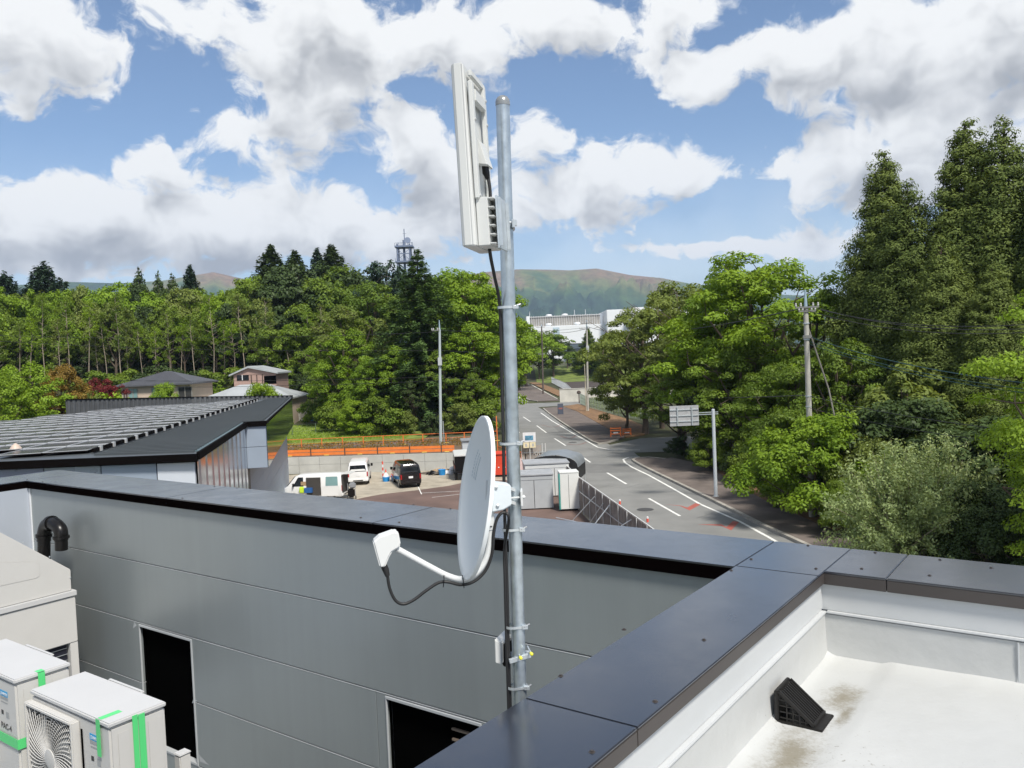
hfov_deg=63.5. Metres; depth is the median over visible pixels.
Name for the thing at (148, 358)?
undergrowth bush
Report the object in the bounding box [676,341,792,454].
broadleaf tree
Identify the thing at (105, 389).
garden tree
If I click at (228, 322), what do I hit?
slender tree
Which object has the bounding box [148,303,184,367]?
broadleaf tree
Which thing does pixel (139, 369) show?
undergrowth bush
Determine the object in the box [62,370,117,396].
bush
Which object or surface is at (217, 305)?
broadleaf tree
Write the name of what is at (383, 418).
bush
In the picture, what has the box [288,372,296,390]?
bush
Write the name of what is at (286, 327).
slender tree
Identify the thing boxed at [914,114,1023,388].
cedar tree
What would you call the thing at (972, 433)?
bush
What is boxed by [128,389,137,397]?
window
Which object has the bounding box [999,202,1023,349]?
cedar tree
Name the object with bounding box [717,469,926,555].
grass verge
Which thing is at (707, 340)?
broadleaf tree
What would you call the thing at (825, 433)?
bush
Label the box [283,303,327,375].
broadleaf tree
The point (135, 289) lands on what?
conifer
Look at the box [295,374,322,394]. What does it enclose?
bush
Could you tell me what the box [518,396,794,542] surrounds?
road
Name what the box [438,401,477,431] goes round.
bush
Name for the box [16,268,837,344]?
mountains
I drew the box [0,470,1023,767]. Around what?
rooftop building
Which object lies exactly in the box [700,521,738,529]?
red road marking
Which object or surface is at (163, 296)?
broadleaf tree
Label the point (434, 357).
broadleaf tree
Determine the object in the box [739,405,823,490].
bush
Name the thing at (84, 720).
air conditioner
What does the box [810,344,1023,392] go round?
power line
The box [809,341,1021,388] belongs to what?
power line
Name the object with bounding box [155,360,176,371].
undergrowth bush
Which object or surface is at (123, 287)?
broadleaf tree
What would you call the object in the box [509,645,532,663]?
pipe bracket
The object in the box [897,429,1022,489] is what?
bush
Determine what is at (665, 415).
broadleaf tree
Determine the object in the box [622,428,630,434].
barricade
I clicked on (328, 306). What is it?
broadleaf tree
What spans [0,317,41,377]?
broadleaf tree
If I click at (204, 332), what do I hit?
broadleaf tree
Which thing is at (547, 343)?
broadleaf tree
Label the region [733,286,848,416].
broadleaf tree
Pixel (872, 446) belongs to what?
bush
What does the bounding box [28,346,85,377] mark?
undergrowth bush
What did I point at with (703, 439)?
bush
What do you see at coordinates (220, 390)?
garden shrub
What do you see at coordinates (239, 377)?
window
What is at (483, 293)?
broadleaf tree
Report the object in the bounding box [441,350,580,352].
power line
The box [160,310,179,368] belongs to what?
slender tree
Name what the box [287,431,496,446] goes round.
fence rail
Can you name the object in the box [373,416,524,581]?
satellite dish
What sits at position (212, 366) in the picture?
undergrowth bush
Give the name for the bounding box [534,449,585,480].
tarp canopy
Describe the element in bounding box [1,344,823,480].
ground
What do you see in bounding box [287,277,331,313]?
broadleaf tree
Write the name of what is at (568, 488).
cabinet container
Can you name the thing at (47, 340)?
slender tree
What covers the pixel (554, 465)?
storage shed
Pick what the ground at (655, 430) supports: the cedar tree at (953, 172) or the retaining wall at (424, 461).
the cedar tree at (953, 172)
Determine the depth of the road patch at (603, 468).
66.49 m
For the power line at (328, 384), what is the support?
attached to the utility pole at (440, 393)
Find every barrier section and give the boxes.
[288,450,309,456]
[310,448,343,455]
[344,447,376,454]
[377,446,408,454]
[409,445,440,453]
[441,444,453,452]
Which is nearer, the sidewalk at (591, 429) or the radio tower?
the sidewalk at (591, 429)
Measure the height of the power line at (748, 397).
3.152 m
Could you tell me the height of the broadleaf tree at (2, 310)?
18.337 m
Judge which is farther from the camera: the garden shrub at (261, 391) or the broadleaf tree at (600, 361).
the broadleaf tree at (600, 361)
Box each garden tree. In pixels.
[0,361,77,420]
[0,371,47,420]
[32,363,92,414]
[86,377,131,398]
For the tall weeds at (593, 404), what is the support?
on the ground at (655, 430)
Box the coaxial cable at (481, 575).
[386,511,509,708]
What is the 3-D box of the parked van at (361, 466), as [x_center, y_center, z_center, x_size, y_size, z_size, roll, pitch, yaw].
[-12.023,6.788,65.240,1.953,1.786,4.445,-3,2,-7]
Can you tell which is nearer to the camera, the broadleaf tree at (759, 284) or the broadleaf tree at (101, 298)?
the broadleaf tree at (759, 284)
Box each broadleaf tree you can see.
[0,286,17,369]
[0,300,12,319]
[0,312,17,358]
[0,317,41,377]
[2,293,19,319]
[2,312,16,375]
[4,288,38,331]
[9,306,47,375]
[19,302,84,391]
[20,290,50,383]
[23,291,69,332]
[40,288,82,365]
[46,317,84,370]
[68,301,108,383]
[69,284,90,372]
[76,288,103,348]
[77,284,132,367]
[80,309,122,374]
[85,303,146,375]
[103,281,132,305]
[118,313,155,379]
[126,290,184,364]
[133,306,159,369]
[141,312,169,372]
[145,286,204,359]
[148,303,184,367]
[153,292,192,367]
[169,317,192,372]
[178,290,208,369]
[184,310,214,370]
[185,288,218,361]
[188,299,239,372]
[203,293,224,367]
[207,303,249,379]
[213,290,232,377]
[219,278,255,356]
[226,279,273,364]
[233,274,270,352]
[236,284,290,335]
[237,298,267,365]
[240,324,300,372]
[241,279,332,363]
[247,312,280,364]
[253,306,313,371]
[260,265,311,304]
[264,262,347,373]
[270,322,329,379]
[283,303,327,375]
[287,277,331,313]
[288,261,344,287]
[297,342,357,415]
[300,327,386,414]
[302,280,369,338]
[308,303,363,357]
[309,304,393,388]
[319,280,429,379]
[320,263,358,305]
[328,266,389,299]
[342,357,392,423]
[344,283,373,337]
[352,259,417,345]
[364,271,421,345]
[367,345,427,416]
[391,380,432,431]
[396,267,531,397]
[414,269,537,404]
[416,274,462,375]
[418,351,471,429]
[437,321,524,412]
[449,288,530,419]
[453,373,495,416]
[517,317,557,389]
[523,327,566,385]
[532,343,554,378]
[534,329,577,376]
[563,341,575,368]
[563,352,577,363]
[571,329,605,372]
[576,306,672,434]
[587,338,657,428]
[589,280,728,440]
[592,348,602,375]
[597,334,626,363]
[609,293,686,428]
[627,356,709,453]
[645,251,848,430]
[651,290,776,403]
[661,273,786,448]
[667,365,737,451]
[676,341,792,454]
[717,355,856,454]
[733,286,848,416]
[757,320,794,348]
[774,337,893,433]
[776,316,833,352]
[846,360,960,440]
[959,290,1023,533]
[1003,459,1023,556]
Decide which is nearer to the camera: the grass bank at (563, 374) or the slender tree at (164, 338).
the slender tree at (164, 338)
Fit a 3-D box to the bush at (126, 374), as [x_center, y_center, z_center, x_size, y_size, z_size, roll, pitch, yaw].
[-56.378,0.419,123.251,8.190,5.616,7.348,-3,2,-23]
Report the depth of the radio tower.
236.87 m
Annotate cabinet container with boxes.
[557,469,579,510]
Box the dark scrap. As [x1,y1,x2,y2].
[426,470,436,474]
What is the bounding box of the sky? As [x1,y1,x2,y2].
[0,0,1023,295]
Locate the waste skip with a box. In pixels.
[495,451,506,476]
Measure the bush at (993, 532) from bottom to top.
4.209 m
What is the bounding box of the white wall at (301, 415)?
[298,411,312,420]
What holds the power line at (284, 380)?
attached to the utility pole at (440, 393)
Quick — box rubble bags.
[445,466,461,474]
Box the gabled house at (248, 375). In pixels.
[229,365,290,388]
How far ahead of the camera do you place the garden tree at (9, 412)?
70.87 m
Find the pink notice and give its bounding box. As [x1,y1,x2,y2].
[520,454,525,469]
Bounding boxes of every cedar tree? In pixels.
[819,149,921,407]
[830,178,949,411]
[880,233,988,442]
[892,117,1020,392]
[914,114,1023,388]
[944,263,1023,479]
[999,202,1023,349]
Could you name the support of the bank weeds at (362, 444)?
on the bank at (456, 447)
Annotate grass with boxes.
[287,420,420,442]
[287,421,434,444]
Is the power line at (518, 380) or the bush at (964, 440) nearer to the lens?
the bush at (964, 440)
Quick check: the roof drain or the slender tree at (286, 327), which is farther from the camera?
the slender tree at (286, 327)
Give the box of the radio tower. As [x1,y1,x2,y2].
[394,231,413,268]
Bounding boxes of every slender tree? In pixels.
[0,322,10,361]
[10,321,26,370]
[21,317,44,377]
[32,295,53,375]
[47,318,71,372]
[51,295,76,382]
[78,300,99,370]
[86,311,106,371]
[91,312,108,374]
[104,292,127,372]
[119,320,133,366]
[132,322,145,371]
[146,327,163,365]
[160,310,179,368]
[174,323,190,369]
[183,314,200,372]
[198,292,223,371]
[215,326,234,374]
[221,318,244,359]
[231,293,251,367]
[248,314,261,365]
[254,297,276,365]
[264,315,277,363]
[275,324,291,367]
[301,312,315,347]
[314,303,327,355]
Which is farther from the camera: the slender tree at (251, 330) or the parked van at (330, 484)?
the slender tree at (251, 330)
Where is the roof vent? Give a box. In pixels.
[8,443,21,451]
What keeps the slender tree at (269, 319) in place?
on the ground at (655, 430)
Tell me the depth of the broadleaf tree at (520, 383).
104.72 m
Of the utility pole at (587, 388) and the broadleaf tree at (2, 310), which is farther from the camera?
the broadleaf tree at (2, 310)
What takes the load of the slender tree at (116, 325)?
on the ground at (655, 430)
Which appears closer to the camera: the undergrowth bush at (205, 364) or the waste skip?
the waste skip
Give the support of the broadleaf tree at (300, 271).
on the ground at (655, 430)
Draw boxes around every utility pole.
[431,320,444,443]
[536,324,544,393]
[579,320,589,410]
[795,290,834,516]
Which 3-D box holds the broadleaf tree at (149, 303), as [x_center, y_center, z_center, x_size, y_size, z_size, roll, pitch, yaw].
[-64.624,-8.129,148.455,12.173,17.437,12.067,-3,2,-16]
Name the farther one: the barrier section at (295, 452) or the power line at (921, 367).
the barrier section at (295, 452)
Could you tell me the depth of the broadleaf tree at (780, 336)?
127.86 m
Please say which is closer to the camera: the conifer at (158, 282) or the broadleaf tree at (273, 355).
the broadleaf tree at (273, 355)
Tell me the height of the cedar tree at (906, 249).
20.475 m
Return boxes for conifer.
[0,270,19,296]
[11,261,82,356]
[121,267,165,374]
[151,271,180,369]
[166,272,200,374]
[178,264,223,368]
[212,244,304,365]
[284,250,306,372]
[310,247,322,269]
[319,244,381,346]
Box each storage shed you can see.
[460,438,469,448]
[520,469,553,509]
[521,458,569,495]
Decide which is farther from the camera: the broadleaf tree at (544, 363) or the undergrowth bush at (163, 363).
the broadleaf tree at (544, 363)
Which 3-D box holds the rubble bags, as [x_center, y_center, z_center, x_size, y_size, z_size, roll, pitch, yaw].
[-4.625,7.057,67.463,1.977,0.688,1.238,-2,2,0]
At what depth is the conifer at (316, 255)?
170.72 m
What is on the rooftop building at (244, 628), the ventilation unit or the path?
the ventilation unit
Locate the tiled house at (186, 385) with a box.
[114,371,218,397]
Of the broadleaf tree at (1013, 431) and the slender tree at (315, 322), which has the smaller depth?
the broadleaf tree at (1013, 431)
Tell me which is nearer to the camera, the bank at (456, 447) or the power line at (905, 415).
the power line at (905, 415)
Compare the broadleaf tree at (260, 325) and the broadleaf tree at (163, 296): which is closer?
the broadleaf tree at (260, 325)
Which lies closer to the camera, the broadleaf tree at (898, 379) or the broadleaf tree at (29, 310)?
the broadleaf tree at (898, 379)
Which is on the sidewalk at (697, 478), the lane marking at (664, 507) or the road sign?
the road sign
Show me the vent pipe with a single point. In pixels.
(56, 526)
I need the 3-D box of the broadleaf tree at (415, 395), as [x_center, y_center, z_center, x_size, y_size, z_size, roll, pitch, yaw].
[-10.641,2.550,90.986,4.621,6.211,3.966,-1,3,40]
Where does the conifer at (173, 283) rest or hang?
on the ground at (655, 430)
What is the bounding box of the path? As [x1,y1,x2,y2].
[287,439,460,449]
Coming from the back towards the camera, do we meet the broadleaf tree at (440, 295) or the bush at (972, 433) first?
the broadleaf tree at (440, 295)
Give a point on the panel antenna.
(485, 223)
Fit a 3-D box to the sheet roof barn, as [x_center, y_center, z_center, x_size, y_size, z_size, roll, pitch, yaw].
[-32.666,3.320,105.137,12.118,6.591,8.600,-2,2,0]
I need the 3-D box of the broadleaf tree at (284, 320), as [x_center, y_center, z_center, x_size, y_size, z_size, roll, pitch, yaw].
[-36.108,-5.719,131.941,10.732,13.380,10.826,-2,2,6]
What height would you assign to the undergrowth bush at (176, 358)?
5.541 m
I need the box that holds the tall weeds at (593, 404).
[584,396,668,420]
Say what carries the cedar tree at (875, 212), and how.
on the ground at (655, 430)
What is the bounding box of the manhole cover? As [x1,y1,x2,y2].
[637,508,653,510]
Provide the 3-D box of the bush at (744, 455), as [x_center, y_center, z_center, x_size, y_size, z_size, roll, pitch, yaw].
[16.899,5.158,55.379,5.294,4.338,4.833,-4,3,-39]
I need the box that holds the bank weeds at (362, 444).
[287,436,470,453]
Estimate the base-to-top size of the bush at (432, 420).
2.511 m
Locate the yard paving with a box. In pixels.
[356,480,589,522]
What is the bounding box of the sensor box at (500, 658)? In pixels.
[495,631,511,666]
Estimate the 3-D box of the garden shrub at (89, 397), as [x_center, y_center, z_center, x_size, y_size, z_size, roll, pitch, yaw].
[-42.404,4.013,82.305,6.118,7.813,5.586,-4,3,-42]
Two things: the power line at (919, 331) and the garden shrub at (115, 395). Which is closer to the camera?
the power line at (919, 331)
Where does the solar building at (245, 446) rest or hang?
on the ground at (655, 430)
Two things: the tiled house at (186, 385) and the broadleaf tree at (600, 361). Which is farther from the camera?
the broadleaf tree at (600, 361)
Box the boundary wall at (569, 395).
[559,387,671,401]
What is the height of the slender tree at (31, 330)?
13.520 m
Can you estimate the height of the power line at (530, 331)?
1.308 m
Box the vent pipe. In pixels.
[35,516,69,558]
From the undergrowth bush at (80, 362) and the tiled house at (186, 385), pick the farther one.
the undergrowth bush at (80, 362)
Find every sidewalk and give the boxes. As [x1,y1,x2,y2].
[518,384,558,401]
[545,407,624,442]
[635,457,876,549]
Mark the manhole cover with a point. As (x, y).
(645, 509)
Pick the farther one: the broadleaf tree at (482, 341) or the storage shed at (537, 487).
the broadleaf tree at (482, 341)
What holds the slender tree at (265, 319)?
on the ground at (655, 430)
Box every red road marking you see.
[666,503,699,509]
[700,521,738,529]
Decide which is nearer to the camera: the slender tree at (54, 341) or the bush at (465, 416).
the bush at (465, 416)
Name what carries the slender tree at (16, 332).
on the ground at (655, 430)
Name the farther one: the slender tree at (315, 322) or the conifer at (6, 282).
the conifer at (6, 282)
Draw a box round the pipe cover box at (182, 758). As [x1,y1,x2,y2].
[174,748,190,767]
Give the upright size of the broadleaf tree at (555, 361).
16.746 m
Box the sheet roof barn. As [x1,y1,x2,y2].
[210,384,308,423]
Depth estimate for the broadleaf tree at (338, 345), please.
96.95 m
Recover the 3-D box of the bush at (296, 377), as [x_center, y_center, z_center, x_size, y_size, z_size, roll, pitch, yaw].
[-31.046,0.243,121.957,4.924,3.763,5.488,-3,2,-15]
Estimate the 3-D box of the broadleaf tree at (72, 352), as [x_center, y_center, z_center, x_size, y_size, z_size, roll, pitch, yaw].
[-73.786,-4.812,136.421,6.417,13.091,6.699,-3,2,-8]
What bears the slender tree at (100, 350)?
on the ground at (655, 430)
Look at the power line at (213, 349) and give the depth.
86.21 m
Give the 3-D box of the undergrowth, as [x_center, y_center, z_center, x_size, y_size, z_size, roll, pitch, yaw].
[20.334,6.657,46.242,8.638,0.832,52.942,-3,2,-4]
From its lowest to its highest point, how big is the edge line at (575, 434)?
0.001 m
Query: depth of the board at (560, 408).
125.31 m
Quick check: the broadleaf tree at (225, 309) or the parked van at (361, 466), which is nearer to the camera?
the parked van at (361, 466)
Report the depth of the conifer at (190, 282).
158.84 m
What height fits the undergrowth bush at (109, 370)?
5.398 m
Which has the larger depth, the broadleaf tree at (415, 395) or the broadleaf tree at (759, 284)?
the broadleaf tree at (415, 395)
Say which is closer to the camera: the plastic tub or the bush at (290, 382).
the plastic tub
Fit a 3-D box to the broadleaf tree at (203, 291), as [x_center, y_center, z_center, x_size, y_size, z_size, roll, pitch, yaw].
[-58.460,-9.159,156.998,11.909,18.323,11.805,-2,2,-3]
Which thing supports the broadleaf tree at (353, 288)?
on the ground at (655, 430)
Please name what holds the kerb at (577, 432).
on the road
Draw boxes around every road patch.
[553,426,570,432]
[585,464,636,472]
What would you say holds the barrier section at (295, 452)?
on the bank at (456, 447)
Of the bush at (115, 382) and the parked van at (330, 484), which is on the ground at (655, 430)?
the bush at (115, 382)
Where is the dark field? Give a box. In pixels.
[558,381,605,388]
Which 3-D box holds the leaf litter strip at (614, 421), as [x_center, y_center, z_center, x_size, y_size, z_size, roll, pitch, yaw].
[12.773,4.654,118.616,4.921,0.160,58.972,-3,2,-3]
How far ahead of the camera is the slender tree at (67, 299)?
124.27 m
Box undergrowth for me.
[683,452,1023,561]
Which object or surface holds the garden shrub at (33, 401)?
on the ground at (655, 430)
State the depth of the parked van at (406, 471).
60.90 m
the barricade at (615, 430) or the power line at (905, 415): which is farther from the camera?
the barricade at (615, 430)
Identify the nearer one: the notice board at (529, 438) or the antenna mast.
the antenna mast
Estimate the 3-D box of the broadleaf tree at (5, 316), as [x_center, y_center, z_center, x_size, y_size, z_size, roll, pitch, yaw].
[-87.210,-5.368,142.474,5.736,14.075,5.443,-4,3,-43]
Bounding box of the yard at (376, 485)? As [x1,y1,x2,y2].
[289,471,593,522]
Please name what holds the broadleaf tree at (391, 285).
on the ground at (655, 430)
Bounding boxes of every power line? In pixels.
[0,332,430,337]
[1,341,438,350]
[34,377,421,380]
[55,381,425,386]
[441,327,586,331]
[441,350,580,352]
[441,377,582,380]
[586,308,801,332]
[609,393,804,397]
[804,309,1023,333]
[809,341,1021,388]
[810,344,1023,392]
[811,337,1023,382]
[811,396,988,427]
[811,408,1021,444]
[816,308,1023,326]
[822,309,1023,329]
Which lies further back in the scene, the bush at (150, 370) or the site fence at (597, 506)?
the bush at (150, 370)
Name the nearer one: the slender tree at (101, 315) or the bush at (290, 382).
the bush at (290, 382)
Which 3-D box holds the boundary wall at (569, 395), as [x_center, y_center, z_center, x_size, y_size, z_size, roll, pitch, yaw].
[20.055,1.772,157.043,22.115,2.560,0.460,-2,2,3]
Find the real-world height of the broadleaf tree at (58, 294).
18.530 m
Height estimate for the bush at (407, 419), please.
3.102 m
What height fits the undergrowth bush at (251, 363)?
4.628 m
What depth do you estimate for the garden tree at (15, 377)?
73.98 m
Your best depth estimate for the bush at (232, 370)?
119.51 m
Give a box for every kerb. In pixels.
[543,408,618,443]
[631,457,810,544]
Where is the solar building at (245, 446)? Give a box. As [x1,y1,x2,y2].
[0,395,292,491]
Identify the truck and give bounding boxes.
[453,449,466,479]
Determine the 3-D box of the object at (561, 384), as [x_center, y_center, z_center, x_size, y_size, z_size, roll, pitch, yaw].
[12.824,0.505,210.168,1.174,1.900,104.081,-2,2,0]
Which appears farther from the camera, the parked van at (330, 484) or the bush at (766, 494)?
the parked van at (330, 484)
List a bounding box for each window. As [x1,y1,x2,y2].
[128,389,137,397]
[177,386,191,396]
[237,375,248,380]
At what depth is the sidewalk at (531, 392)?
189.72 m
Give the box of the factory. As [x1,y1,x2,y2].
[525,307,728,361]
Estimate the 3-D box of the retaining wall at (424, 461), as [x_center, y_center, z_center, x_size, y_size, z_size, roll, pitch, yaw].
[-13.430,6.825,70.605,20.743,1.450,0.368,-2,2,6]
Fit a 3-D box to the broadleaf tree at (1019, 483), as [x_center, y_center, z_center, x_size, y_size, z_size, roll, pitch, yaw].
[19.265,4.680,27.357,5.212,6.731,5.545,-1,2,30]
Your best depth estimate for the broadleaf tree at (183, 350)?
142.29 m
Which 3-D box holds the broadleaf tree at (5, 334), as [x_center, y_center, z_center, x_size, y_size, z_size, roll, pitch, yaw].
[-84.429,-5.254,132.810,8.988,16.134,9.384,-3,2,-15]
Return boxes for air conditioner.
[0,639,69,767]
[24,672,167,767]
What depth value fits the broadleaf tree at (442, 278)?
105.29 m
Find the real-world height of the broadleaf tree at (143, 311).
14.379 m
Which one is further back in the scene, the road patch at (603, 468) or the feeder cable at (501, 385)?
the road patch at (603, 468)
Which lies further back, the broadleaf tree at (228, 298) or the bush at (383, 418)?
the broadleaf tree at (228, 298)
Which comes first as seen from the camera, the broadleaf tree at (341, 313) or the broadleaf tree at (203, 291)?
the broadleaf tree at (341, 313)
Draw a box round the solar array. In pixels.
[0,398,257,456]
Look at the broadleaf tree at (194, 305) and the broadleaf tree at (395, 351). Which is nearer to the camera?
the broadleaf tree at (395, 351)
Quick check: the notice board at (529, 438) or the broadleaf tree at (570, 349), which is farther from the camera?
the broadleaf tree at (570, 349)
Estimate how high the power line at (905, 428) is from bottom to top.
0.343 m
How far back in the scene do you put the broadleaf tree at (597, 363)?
269.39 m
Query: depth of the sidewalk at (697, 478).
49.47 m
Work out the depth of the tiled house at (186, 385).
100.38 m
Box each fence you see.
[291,423,362,434]
[521,443,545,459]
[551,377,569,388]
[556,466,653,528]
[580,394,668,421]
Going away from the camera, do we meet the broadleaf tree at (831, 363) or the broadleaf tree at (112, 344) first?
the broadleaf tree at (831, 363)
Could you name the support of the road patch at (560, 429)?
on the road
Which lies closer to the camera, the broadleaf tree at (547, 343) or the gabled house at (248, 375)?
the gabled house at (248, 375)
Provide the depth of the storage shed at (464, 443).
69.75 m
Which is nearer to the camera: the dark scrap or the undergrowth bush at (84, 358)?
the dark scrap
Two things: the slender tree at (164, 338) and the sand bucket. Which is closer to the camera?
the sand bucket
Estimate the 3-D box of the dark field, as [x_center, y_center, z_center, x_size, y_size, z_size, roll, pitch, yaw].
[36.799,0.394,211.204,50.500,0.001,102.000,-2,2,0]
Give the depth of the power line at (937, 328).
35.64 m
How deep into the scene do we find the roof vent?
26.96 m
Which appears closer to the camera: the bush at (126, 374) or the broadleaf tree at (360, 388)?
the broadleaf tree at (360, 388)
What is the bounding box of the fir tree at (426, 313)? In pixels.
[346,249,500,424]
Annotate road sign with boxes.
[669,405,718,496]
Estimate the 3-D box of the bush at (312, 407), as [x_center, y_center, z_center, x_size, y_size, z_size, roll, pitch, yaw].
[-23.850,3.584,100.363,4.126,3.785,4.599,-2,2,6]
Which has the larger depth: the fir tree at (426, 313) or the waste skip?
the fir tree at (426, 313)
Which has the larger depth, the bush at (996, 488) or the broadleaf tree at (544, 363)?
the broadleaf tree at (544, 363)
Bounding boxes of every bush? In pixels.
[12,346,63,377]
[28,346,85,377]
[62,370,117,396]
[64,361,98,383]
[72,354,108,381]
[92,376,129,397]
[98,361,137,375]
[110,368,145,392]
[118,357,150,376]
[132,365,181,380]
[135,355,165,371]
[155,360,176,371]
[160,352,190,372]
[177,360,201,374]
[182,370,204,377]
[186,352,221,371]
[197,369,228,388]
[208,361,228,377]
[213,350,250,375]
[214,366,241,391]
[226,377,233,388]
[241,355,262,366]
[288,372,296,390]
[288,374,309,391]
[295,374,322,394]
[296,398,327,423]
[312,402,350,430]
[330,399,378,433]
[353,395,404,435]
[387,410,418,434]
[417,415,444,435]
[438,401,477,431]
[458,398,500,428]
[662,437,689,456]
[685,433,733,470]
[718,451,747,472]
[721,410,896,518]
[726,431,782,480]
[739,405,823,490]
[760,472,807,507]
[798,395,966,492]
[812,435,1007,561]
[815,476,861,532]
[821,433,902,515]
[844,428,1020,561]
[863,412,1023,517]
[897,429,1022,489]
[925,479,1022,561]
[933,491,1023,565]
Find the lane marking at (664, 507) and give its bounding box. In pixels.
[648,498,680,515]
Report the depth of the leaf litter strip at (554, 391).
216.07 m
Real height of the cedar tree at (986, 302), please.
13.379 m
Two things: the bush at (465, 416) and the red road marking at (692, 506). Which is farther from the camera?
the bush at (465, 416)
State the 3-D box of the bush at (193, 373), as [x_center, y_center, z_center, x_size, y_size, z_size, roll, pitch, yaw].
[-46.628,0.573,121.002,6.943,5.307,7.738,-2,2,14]
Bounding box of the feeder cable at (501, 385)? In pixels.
[488,249,511,707]
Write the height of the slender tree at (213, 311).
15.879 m
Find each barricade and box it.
[610,427,620,436]
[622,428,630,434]
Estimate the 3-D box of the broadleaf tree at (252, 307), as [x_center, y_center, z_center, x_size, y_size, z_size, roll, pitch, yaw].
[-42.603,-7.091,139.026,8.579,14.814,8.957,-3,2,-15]
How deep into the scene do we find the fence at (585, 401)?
128.21 m
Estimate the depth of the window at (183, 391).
99.98 m
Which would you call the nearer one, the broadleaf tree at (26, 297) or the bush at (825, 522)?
the bush at (825, 522)
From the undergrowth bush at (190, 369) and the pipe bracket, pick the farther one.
the undergrowth bush at (190, 369)
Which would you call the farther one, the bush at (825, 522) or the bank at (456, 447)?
the bank at (456, 447)
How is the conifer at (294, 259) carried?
on the ground at (655, 430)
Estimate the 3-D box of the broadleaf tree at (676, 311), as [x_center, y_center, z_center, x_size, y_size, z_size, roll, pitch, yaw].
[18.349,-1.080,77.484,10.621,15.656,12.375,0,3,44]
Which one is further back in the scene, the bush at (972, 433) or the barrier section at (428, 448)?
the barrier section at (428, 448)
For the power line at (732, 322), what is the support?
attached to the utility pole at (806, 339)
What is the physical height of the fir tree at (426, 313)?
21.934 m
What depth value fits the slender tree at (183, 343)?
130.07 m
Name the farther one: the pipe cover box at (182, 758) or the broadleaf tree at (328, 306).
the broadleaf tree at (328, 306)
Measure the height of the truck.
2.020 m
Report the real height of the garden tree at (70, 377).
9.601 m
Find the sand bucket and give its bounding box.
[382,473,389,481]
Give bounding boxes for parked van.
[285,471,355,496]
[348,457,372,483]
[390,459,420,486]
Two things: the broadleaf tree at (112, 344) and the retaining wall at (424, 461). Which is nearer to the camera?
the retaining wall at (424, 461)
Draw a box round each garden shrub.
[14,381,53,412]
[65,388,102,398]
[92,392,128,398]
[149,382,179,396]
[212,382,226,393]
[244,381,293,423]
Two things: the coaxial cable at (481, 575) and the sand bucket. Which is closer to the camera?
the coaxial cable at (481, 575)
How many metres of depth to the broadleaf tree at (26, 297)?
155.48 m
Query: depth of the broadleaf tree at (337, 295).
141.80 m
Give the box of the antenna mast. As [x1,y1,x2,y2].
[495,95,531,704]
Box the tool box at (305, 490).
[299,482,312,492]
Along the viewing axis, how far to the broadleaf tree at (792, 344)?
103.47 m
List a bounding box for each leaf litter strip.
[530,382,559,395]
[563,404,644,437]
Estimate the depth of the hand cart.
56.86 m
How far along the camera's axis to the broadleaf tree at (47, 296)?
150.84 m
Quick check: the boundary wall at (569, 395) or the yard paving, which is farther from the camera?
the boundary wall at (569, 395)
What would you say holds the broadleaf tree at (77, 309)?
on the ground at (655, 430)
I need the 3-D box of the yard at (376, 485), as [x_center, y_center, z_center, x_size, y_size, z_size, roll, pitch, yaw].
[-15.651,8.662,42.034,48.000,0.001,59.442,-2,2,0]
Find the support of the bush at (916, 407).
on the ground at (655, 430)
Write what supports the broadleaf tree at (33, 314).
on the ground at (655, 430)
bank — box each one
[287,436,469,456]
[534,364,634,382]
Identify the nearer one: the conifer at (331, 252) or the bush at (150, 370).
the bush at (150, 370)
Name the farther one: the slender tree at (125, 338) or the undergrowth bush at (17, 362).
the undergrowth bush at (17, 362)
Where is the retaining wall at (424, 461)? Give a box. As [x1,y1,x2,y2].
[288,453,452,473]
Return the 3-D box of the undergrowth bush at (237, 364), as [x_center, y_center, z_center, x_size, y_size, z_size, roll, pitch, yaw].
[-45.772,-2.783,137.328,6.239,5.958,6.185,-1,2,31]
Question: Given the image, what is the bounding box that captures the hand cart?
[347,482,355,498]
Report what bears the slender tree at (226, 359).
on the ground at (655, 430)
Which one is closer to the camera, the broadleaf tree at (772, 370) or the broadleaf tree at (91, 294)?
the broadleaf tree at (772, 370)
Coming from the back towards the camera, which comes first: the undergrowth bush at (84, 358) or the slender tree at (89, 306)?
the undergrowth bush at (84, 358)
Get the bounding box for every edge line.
[541,413,612,449]
[622,457,775,541]
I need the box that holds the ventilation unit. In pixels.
[0,533,79,676]
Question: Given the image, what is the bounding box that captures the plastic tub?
[438,469,445,474]
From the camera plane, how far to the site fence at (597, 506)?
43.15 m
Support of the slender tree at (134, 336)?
on the ground at (655, 430)
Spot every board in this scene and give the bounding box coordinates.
[523,432,535,458]
[557,403,563,413]
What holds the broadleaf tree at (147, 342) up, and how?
on the ground at (655, 430)
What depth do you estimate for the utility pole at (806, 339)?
43.88 m
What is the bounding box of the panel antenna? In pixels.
[451,63,516,253]
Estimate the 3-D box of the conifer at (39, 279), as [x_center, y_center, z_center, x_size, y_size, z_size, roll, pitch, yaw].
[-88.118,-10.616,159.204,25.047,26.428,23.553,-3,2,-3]
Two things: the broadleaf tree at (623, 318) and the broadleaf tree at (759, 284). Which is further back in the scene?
the broadleaf tree at (623, 318)
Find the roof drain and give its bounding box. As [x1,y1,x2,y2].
[774,677,833,732]
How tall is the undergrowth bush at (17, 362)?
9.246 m
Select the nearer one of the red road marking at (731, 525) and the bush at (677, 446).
the red road marking at (731, 525)

